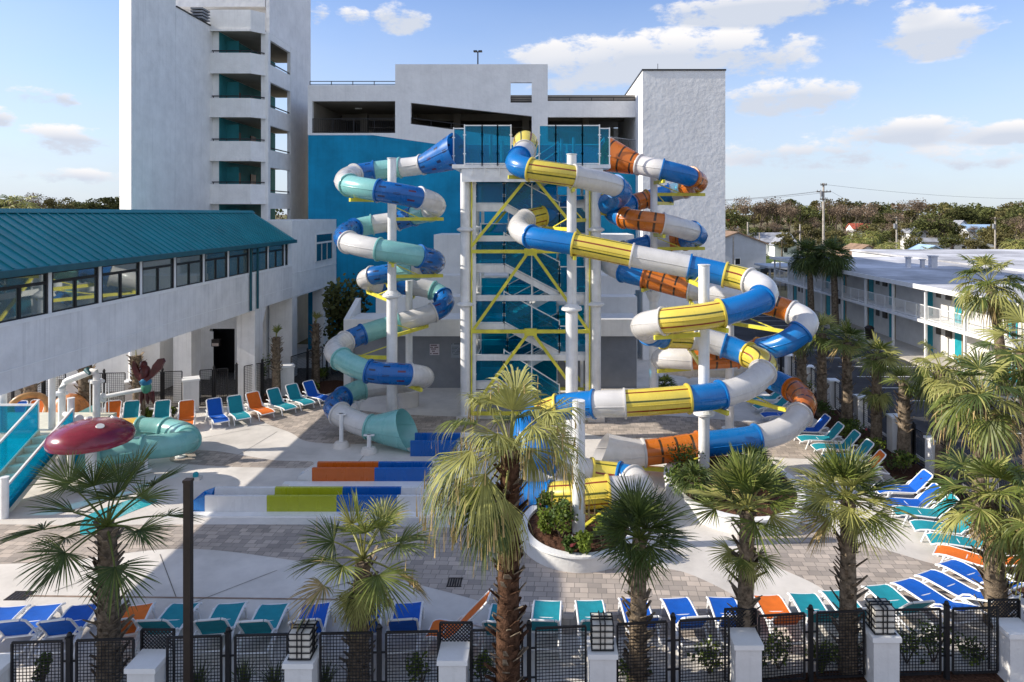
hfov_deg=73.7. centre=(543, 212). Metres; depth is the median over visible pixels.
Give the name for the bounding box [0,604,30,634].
sun lounger
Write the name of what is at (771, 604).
sun lounger
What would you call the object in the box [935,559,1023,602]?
sun lounger
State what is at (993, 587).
palm tree
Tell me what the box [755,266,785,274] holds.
parked car
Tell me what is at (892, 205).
distant wood
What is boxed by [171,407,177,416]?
shrub
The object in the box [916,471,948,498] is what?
shrub
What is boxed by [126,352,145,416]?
palm tree
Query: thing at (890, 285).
door
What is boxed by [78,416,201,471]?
kiddie slide
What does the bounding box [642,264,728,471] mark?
slide column
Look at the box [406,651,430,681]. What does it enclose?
shrub
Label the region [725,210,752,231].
evergreen tree
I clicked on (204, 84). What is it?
hotel tower
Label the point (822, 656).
grass tuft
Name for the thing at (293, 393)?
sun lounger
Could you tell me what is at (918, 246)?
house
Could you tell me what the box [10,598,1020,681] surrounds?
front fence
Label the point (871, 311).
door
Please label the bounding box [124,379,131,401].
pillar
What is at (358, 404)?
slide support
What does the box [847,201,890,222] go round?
evergreen tree
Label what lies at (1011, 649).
pillar
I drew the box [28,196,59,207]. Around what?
bare tree
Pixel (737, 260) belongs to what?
window
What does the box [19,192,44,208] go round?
bare tree
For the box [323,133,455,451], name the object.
tube slide
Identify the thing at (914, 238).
evergreen tree
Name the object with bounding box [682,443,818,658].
palm tree
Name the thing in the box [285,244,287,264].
window
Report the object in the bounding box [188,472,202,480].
deck nozzle
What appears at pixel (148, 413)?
shrub
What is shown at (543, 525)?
shrub
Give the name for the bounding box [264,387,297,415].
sun lounger
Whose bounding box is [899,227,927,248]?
house
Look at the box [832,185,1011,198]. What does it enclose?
power line
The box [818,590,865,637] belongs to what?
sun lounger
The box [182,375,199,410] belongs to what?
pillar
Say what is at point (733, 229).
bare tree
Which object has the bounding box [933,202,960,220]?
evergreen tree
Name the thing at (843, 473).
palm tree
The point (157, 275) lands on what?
window
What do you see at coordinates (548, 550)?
planter
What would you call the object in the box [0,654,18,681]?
pillar
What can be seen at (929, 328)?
door
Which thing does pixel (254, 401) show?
sun lounger
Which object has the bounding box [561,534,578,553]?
shrub
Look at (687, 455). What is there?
shrub
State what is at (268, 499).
runout lane
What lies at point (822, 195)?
utility pole
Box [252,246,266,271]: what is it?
window
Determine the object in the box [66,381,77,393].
pillar
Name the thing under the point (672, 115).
parking garage
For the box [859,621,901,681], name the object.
pillar
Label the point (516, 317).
stair tower
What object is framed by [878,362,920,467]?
palm tree
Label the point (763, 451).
palm tree
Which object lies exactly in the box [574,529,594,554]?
shrub
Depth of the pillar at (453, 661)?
13.55 m
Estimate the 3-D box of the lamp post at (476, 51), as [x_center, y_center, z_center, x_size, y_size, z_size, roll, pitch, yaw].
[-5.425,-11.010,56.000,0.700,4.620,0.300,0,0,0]
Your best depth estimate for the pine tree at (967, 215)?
213.47 m
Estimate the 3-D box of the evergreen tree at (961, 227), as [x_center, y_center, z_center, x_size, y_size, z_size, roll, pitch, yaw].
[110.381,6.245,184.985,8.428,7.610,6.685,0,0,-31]
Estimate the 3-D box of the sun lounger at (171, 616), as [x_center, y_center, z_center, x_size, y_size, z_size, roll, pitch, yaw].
[-8.787,9.510,16.007,0.790,1.010,1.928,0,0,-4]
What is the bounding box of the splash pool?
[80,499,156,534]
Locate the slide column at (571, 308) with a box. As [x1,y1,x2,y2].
[508,153,590,439]
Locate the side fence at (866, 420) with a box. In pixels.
[775,356,1021,524]
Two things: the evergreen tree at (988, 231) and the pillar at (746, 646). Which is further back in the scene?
the evergreen tree at (988, 231)
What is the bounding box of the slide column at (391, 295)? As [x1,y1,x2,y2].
[349,158,443,411]
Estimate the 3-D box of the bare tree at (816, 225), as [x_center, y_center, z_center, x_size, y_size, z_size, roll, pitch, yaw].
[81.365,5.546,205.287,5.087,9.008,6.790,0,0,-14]
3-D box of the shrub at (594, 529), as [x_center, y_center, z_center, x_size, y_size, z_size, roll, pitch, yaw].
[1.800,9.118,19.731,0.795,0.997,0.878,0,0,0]
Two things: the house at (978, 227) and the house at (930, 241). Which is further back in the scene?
the house at (978, 227)
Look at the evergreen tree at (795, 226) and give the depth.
191.47 m
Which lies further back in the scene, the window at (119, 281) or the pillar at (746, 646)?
the window at (119, 281)
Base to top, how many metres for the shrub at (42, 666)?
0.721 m
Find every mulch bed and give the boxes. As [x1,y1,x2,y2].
[262,380,343,402]
[762,671,1004,681]
[765,389,1023,597]
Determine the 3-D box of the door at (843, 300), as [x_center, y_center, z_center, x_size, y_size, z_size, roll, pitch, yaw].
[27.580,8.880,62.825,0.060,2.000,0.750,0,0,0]
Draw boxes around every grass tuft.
[179,658,216,681]
[232,655,258,681]
[257,651,285,681]
[322,657,340,681]
[807,638,839,672]
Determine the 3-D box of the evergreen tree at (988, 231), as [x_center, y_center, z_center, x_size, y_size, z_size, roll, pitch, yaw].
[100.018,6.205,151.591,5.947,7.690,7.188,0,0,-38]
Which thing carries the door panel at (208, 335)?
in the hotel ground floor
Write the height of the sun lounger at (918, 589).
0.689 m
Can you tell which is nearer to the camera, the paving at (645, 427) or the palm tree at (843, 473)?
the palm tree at (843, 473)
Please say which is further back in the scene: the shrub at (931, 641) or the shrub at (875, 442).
the shrub at (875, 442)
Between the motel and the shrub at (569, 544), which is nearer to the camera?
the shrub at (569, 544)
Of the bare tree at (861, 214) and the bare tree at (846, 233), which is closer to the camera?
the bare tree at (846, 233)
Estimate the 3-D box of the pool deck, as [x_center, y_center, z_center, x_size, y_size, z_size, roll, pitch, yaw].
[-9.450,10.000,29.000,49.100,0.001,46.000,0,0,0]
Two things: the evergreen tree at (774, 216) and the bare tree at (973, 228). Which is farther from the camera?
the evergreen tree at (774, 216)
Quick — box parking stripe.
[756,316,1020,433]
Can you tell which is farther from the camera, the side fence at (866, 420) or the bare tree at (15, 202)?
the bare tree at (15, 202)
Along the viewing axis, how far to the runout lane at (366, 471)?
25.20 m
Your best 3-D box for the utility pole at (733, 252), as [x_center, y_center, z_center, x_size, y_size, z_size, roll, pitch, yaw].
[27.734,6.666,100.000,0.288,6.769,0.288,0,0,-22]
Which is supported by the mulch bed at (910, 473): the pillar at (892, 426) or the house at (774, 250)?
the pillar at (892, 426)
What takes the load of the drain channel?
on the pool deck
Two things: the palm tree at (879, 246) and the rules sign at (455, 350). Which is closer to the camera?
the rules sign at (455, 350)
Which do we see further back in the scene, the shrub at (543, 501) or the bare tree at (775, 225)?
the bare tree at (775, 225)
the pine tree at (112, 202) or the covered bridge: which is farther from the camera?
the pine tree at (112, 202)
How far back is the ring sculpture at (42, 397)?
31.49 m
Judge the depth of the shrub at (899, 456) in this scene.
26.15 m
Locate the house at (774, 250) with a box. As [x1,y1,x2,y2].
[767,236,796,256]
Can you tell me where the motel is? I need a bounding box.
[769,255,1023,384]
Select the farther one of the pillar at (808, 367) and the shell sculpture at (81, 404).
the pillar at (808, 367)
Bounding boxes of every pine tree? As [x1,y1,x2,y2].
[0,200,7,207]
[67,201,98,208]
[85,198,111,208]
[98,196,119,208]
[777,199,801,231]
[944,207,979,221]
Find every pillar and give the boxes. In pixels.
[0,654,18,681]
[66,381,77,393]
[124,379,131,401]
[124,649,171,681]
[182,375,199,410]
[280,363,294,395]
[282,644,322,681]
[437,642,469,681]
[587,636,617,681]
[726,627,763,681]
[785,354,795,376]
[806,365,814,392]
[827,378,839,409]
[852,394,866,428]
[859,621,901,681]
[885,413,897,452]
[923,435,935,474]
[989,475,998,493]
[992,618,1023,681]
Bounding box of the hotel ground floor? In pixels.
[37,305,268,396]
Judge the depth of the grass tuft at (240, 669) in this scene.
14.20 m
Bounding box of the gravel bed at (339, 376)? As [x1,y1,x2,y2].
[7,368,343,406]
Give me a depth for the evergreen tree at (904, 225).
178.78 m
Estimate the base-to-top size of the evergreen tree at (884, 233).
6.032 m
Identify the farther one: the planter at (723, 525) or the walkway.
the walkway
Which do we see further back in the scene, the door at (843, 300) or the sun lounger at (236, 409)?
the door at (843, 300)
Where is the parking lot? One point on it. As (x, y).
(920, 420)
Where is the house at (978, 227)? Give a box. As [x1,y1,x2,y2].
[960,224,993,246]
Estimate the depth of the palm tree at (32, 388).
33.02 m
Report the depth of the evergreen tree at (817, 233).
164.23 m
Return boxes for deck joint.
[61,422,855,602]
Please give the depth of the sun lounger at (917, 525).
20.90 m
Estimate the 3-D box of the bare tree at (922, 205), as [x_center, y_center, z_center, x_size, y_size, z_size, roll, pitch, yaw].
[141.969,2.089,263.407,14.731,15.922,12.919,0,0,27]
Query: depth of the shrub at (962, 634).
15.19 m
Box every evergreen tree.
[42,197,76,208]
[47,202,88,208]
[725,203,748,219]
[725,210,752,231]
[739,226,754,234]
[742,227,759,236]
[747,203,771,227]
[754,227,770,231]
[759,203,783,222]
[762,220,789,231]
[771,231,796,256]
[785,205,821,231]
[789,204,817,225]
[790,222,809,237]
[795,223,821,252]
[797,206,832,237]
[809,199,836,228]
[812,225,835,238]
[825,229,849,252]
[826,198,868,224]
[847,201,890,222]
[851,223,880,241]
[860,223,889,239]
[868,209,899,231]
[873,205,902,224]
[880,230,895,248]
[889,222,911,240]
[903,208,935,230]
[903,235,922,247]
[904,239,924,248]
[909,212,952,237]
[926,202,955,218]
[932,215,959,237]
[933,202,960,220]
[937,233,963,248]
[940,225,965,237]
[956,231,978,246]
[957,203,984,213]
[963,238,990,248]
[966,208,992,223]
[972,227,989,240]
[976,206,1012,224]
[976,224,1007,248]
[980,227,1014,244]
[991,207,1023,237]
[992,207,1019,233]
[994,202,1019,235]
[1002,232,1023,248]
[1007,213,1023,234]
[1010,200,1023,213]
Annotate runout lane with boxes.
[193,486,522,511]
[297,461,560,480]
[410,433,502,455]
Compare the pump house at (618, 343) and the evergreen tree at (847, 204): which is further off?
the evergreen tree at (847, 204)
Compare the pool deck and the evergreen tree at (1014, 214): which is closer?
the pool deck
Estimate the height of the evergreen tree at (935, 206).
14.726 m
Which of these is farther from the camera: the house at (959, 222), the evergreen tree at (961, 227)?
the house at (959, 222)
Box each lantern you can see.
[287,619,317,659]
[590,610,613,650]
[864,596,896,634]
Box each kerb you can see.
[100,407,153,412]
[163,481,524,517]
[734,336,1012,517]
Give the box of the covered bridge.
[0,208,296,402]
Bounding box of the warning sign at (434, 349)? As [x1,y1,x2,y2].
[430,344,438,354]
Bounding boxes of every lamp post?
[182,478,193,681]
[473,50,481,63]
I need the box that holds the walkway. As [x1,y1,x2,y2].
[815,310,1019,402]
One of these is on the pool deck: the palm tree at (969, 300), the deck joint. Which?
the deck joint
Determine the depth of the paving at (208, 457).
27.46 m
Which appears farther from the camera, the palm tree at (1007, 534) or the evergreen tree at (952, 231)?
the evergreen tree at (952, 231)
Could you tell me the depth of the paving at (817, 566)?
19.36 m
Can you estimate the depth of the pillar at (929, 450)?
25.73 m
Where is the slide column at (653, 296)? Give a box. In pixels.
[641,177,704,415]
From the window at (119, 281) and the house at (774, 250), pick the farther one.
the house at (774, 250)
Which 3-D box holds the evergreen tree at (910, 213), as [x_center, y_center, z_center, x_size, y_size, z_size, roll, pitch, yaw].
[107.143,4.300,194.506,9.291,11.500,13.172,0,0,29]
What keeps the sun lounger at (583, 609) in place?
on the pool deck
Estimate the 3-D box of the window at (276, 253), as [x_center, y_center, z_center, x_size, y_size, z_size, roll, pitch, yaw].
[-15.275,2.455,38.842,0.090,1.350,2.235,0,0,0]
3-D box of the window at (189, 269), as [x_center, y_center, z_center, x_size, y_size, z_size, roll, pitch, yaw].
[-15.275,2.455,29.343,0.090,1.350,2.235,0,0,0]
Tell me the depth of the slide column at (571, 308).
30.20 m
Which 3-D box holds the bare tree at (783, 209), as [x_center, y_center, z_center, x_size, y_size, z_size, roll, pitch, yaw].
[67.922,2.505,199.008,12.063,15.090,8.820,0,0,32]
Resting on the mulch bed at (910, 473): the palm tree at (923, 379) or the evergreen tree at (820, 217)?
the palm tree at (923, 379)
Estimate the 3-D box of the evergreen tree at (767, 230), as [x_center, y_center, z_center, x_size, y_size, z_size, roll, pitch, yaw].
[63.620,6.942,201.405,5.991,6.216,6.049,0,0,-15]
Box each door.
[250,174,255,183]
[794,286,796,299]
[826,295,829,314]
[843,300,844,320]
[869,279,873,299]
[869,308,873,326]
[889,283,891,304]
[889,313,891,337]
[927,291,932,315]
[927,324,932,351]
[955,297,961,323]
[955,332,961,361]
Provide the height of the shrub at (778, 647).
0.940 m
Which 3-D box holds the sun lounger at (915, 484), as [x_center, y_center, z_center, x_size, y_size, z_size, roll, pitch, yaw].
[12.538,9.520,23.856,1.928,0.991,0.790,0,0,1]
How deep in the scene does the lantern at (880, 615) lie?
14.35 m
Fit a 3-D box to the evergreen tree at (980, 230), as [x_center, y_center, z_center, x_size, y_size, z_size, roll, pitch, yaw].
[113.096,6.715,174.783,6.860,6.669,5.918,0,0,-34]
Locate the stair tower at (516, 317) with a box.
[452,124,610,421]
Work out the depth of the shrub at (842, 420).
30.96 m
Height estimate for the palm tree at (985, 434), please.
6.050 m
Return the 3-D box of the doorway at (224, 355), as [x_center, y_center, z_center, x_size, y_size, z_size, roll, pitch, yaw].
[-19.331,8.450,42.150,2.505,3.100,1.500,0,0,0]
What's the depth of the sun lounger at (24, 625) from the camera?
15.59 m
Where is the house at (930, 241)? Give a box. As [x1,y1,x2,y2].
[909,238,979,248]
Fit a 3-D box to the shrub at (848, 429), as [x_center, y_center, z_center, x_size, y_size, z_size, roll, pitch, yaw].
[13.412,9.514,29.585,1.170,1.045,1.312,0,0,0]
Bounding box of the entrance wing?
[266,219,336,377]
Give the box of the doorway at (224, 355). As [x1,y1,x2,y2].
[213,329,234,371]
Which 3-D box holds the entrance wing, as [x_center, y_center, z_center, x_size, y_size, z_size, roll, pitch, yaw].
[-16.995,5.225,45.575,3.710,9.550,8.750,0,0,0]
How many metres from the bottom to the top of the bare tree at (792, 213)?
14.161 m
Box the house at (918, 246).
[909,244,941,248]
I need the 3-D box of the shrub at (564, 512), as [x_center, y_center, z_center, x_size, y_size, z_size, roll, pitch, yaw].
[0.569,9.018,20.050,0.902,1.196,1.006,0,0,-33]
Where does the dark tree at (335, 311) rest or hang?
on the gravel bed at (339, 376)
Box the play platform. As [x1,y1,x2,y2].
[0,377,116,518]
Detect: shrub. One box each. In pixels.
[31,652,53,680]
[145,407,153,416]
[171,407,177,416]
[263,353,270,383]
[320,365,329,379]
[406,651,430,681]
[469,650,492,680]
[535,490,555,510]
[537,507,556,534]
[548,496,578,537]
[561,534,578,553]
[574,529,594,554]
[593,514,613,545]
[618,658,652,681]
[663,460,695,489]
[666,442,705,467]
[687,635,723,673]
[694,482,712,499]
[723,448,742,463]
[761,628,791,668]
[762,641,767,669]
[806,639,840,666]
[816,400,836,418]
[835,418,860,430]
[840,420,866,443]
[856,436,886,454]
[883,449,918,473]
[898,627,936,663]
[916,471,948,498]
[919,619,958,662]
[954,631,987,665]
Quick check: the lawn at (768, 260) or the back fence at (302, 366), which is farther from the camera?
the lawn at (768, 260)
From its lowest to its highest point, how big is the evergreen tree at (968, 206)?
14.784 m
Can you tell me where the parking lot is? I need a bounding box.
[734,314,1022,513]
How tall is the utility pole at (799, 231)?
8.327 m
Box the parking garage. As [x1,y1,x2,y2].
[308,64,725,359]
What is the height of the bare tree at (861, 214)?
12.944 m
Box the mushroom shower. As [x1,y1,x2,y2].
[43,416,135,493]
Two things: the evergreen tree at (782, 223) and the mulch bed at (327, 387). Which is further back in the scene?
the evergreen tree at (782, 223)
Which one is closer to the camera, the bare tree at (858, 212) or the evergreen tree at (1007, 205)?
the bare tree at (858, 212)
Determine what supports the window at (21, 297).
in the covered bridge
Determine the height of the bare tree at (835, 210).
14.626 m
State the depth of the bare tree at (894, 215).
204.16 m
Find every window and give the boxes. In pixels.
[0,273,47,322]
[52,267,97,312]
[102,262,139,301]
[142,258,173,293]
[176,254,202,286]
[205,251,226,281]
[229,249,248,276]
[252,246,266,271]
[269,244,283,268]
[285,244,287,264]
[316,233,332,261]
[735,258,740,264]
[936,327,940,334]
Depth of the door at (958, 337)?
45.37 m
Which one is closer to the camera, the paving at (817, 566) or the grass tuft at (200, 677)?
the grass tuft at (200, 677)
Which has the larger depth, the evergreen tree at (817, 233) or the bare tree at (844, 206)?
the bare tree at (844, 206)
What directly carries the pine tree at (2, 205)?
on the ground at (784, 293)
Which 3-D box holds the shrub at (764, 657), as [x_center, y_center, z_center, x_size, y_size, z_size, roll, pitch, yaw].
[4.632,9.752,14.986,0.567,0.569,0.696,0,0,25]
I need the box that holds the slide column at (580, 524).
[572,399,611,535]
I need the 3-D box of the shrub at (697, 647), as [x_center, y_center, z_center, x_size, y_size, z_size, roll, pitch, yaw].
[3.516,9.668,14.883,0.845,0.739,0.672,0,0,0]
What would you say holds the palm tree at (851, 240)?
on the ground at (784, 293)
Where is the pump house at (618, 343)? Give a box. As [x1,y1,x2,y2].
[344,233,639,387]
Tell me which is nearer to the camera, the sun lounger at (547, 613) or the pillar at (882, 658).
the pillar at (882, 658)
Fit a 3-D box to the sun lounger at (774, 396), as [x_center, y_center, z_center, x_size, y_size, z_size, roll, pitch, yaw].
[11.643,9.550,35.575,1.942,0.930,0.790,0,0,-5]
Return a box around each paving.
[0,524,767,636]
[169,450,313,467]
[251,402,549,443]
[562,416,855,458]
[737,523,983,623]
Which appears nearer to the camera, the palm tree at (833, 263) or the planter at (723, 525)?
the planter at (723, 525)
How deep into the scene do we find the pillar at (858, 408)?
31.56 m
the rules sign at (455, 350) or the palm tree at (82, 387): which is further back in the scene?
the rules sign at (455, 350)
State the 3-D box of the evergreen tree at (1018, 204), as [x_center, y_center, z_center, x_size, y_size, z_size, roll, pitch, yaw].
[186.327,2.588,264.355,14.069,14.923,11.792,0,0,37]
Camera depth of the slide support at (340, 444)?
29.11 m
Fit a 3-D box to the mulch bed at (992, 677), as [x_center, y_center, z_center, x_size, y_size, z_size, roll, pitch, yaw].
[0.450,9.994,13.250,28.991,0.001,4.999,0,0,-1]
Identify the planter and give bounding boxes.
[519,505,632,572]
[664,453,805,535]
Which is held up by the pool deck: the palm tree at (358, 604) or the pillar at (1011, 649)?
the palm tree at (358, 604)
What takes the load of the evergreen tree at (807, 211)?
on the ground at (784, 293)
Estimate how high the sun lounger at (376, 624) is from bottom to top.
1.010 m
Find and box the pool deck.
[0,344,1023,681]
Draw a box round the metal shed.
[725,230,768,267]
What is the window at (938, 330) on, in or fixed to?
in the motel
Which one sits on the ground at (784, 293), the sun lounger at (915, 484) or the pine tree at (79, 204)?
the pine tree at (79, 204)
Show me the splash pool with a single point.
(140, 504)
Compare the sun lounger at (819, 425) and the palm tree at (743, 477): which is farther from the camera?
the sun lounger at (819, 425)
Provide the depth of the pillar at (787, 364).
40.76 m
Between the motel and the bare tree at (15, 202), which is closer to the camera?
the motel
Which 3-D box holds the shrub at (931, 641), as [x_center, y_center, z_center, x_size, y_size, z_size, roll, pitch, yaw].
[8.790,9.562,15.191,0.772,0.946,0.931,0,0,0]
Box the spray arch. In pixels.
[56,367,104,464]
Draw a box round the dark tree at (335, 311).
[322,272,372,370]
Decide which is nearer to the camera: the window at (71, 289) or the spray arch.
the window at (71, 289)
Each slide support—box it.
[333,413,349,449]
[353,400,362,410]
[360,434,377,455]
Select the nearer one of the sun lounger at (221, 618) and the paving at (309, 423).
the sun lounger at (221, 618)
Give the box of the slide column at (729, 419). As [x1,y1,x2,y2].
[657,318,815,428]
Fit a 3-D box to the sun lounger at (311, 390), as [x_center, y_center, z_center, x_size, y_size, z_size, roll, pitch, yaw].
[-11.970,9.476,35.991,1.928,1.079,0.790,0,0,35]
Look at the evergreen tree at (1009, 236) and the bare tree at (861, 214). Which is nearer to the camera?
the evergreen tree at (1009, 236)
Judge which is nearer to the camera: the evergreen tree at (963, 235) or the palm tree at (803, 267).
the palm tree at (803, 267)
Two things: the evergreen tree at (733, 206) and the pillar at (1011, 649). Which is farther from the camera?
the evergreen tree at (733, 206)
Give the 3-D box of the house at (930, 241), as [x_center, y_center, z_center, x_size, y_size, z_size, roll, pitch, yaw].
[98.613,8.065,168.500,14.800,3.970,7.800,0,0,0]
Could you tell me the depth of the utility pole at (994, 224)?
134.86 m
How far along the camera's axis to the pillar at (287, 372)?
37.27 m
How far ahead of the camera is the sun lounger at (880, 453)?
25.60 m
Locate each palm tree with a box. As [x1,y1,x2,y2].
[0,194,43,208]
[0,441,203,681]
[18,381,42,403]
[73,365,95,405]
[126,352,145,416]
[268,325,283,391]
[284,486,437,680]
[309,311,322,382]
[413,363,597,681]
[586,468,703,681]
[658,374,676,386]
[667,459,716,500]
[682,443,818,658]
[730,442,784,491]
[787,236,827,311]
[787,436,920,674]
[792,340,814,387]
[803,311,841,416]
[810,234,854,326]
[820,318,868,423]
[842,232,864,245]
[848,331,904,449]
[852,238,874,247]
[860,230,883,246]
[874,243,891,248]
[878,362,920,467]
[879,242,904,248]
[906,339,981,480]
[919,445,1023,628]
[925,346,1023,553]
[950,253,1023,395]
[965,299,1023,519]
[968,461,1023,596]
[999,238,1023,248]
[1014,242,1023,249]
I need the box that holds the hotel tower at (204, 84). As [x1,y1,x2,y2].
[120,0,310,378]
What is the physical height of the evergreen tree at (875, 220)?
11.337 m
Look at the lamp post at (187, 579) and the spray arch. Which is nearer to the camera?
the lamp post at (187, 579)
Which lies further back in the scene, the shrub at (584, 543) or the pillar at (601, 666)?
the shrub at (584, 543)
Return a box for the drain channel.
[30,595,339,599]
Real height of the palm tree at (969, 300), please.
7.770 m
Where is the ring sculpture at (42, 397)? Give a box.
[9,392,47,411]
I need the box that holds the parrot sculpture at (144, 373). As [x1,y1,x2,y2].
[100,358,165,403]
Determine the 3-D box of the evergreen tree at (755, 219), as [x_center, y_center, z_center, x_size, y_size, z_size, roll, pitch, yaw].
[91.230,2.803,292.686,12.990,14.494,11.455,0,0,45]
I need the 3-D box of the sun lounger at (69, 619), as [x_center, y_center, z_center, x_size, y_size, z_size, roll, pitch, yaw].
[-11.076,9.510,15.985,0.790,1.010,1.928,0,0,-13]
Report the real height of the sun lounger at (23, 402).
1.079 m
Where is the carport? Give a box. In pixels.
[754,263,787,289]
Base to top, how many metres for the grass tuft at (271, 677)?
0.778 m
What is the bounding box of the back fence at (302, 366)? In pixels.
[11,341,339,406]
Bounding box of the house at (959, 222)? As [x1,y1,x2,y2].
[953,220,966,225]
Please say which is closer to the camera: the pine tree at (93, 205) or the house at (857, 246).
the house at (857, 246)
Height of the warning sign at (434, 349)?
0.620 m
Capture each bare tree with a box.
[6,198,41,208]
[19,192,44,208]
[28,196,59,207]
[728,226,745,232]
[733,197,768,221]
[751,200,781,227]
[756,197,796,231]
[756,222,784,231]
[774,200,803,228]
[803,217,821,245]
[815,198,852,229]
[829,203,857,230]
[843,228,857,242]
[846,201,881,228]
[850,204,880,229]
[880,222,899,241]
[881,211,912,233]
[891,198,933,221]
[901,203,921,215]
[927,217,955,236]
[967,225,981,237]
[1000,216,1023,240]
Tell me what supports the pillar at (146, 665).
on the pool deck
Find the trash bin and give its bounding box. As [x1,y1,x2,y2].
[864,325,873,339]
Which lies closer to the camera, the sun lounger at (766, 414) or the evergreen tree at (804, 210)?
the sun lounger at (766, 414)
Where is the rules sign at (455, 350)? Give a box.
[451,343,459,357]
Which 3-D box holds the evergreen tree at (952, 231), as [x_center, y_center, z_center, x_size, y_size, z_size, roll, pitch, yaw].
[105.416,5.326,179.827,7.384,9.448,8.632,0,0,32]
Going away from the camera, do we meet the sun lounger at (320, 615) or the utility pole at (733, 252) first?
the sun lounger at (320, 615)
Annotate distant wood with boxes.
[22,202,1021,229]
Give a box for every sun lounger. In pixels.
[0,602,65,659]
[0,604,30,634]
[17,400,27,403]
[30,399,43,411]
[34,603,96,658]
[104,400,122,417]
[121,400,141,417]
[121,602,155,655]
[131,602,201,656]
[153,399,171,417]
[177,399,195,424]
[193,601,247,661]
[205,397,229,428]
[225,394,251,425]
[236,603,290,662]
[245,391,274,420]
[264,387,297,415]
[283,383,315,410]
[288,601,332,658]
[302,380,328,406]
[347,602,383,658]
[386,601,423,657]
[423,588,492,658]
[481,603,520,654]
[530,600,562,657]
[574,600,605,657]
[618,597,662,652]
[660,597,712,649]
[706,596,736,651]
[752,396,789,411]
[753,392,784,406]
[754,595,807,650]
[760,411,784,420]
[787,592,838,641]
[794,414,830,440]
[796,421,843,448]
[810,429,860,453]
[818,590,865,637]
[822,438,874,461]
[861,584,936,638]
[869,449,889,481]
[873,469,932,496]
[880,483,939,517]
[890,578,980,625]
[892,494,959,526]
[909,516,970,541]
[914,569,1008,621]
[925,532,982,556]
[932,544,1019,577]
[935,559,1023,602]
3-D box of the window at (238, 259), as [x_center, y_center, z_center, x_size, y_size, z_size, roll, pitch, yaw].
[-15.275,2.455,34.093,0.090,1.350,2.235,0,0,0]
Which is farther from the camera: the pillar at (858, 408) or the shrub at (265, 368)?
the shrub at (265, 368)
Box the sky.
[0,0,1023,214]
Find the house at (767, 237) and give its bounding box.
[749,232,796,255]
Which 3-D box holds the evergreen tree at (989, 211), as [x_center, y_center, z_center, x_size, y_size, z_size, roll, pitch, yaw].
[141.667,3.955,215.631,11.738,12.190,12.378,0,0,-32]
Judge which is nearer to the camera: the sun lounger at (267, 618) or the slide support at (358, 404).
the sun lounger at (267, 618)
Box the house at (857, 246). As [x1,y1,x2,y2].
[838,243,875,256]
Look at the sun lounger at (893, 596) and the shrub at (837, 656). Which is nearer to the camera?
the shrub at (837, 656)
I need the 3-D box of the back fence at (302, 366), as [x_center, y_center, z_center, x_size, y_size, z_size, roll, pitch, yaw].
[-19.312,8.865,36.452,20.613,2.270,5.625,0,0,-31]
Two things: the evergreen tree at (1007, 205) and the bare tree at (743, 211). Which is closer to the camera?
the bare tree at (743, 211)
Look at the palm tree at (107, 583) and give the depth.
14.36 m
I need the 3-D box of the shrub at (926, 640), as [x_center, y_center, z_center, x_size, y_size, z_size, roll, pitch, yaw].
[8.096,9.592,15.101,0.907,0.890,0.856,0,0,0]
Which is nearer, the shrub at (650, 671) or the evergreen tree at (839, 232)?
the shrub at (650, 671)
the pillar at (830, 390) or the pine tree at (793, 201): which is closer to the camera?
the pillar at (830, 390)
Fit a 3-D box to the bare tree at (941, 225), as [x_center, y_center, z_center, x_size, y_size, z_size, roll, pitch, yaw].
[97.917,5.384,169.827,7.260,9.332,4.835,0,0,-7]
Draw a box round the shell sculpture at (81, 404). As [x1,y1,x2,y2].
[56,393,92,411]
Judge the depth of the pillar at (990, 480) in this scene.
22.46 m
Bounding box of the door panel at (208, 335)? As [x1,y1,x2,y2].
[204,331,213,375]
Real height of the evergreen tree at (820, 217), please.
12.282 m
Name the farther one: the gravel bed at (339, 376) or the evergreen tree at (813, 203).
the evergreen tree at (813, 203)
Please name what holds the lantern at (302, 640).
on the pillar at (301, 670)
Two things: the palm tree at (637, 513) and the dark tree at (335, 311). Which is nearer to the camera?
the palm tree at (637, 513)
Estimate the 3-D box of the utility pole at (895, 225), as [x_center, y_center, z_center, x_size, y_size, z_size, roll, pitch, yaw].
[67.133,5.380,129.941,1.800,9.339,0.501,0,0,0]
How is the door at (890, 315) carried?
in the motel
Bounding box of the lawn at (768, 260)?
[766,252,827,262]
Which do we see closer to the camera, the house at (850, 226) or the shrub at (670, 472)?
the shrub at (670, 472)
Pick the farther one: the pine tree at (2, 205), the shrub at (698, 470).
the pine tree at (2, 205)
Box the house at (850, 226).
[845,223,869,239]
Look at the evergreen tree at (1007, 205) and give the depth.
278.50 m
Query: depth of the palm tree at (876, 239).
124.56 m
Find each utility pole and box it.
[732,235,733,264]
[797,224,803,254]
[816,183,830,251]
[892,217,901,246]
[991,217,999,248]
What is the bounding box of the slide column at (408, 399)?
[399,280,418,407]
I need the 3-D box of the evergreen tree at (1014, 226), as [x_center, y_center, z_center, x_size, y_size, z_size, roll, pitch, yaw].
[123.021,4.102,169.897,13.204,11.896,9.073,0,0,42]
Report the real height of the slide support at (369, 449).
0.760 m
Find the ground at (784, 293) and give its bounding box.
[275,215,1018,343]
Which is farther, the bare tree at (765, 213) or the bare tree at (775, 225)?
the bare tree at (765, 213)
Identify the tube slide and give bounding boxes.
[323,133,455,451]
[505,131,778,510]
[593,138,818,467]
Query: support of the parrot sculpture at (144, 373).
on the pool deck

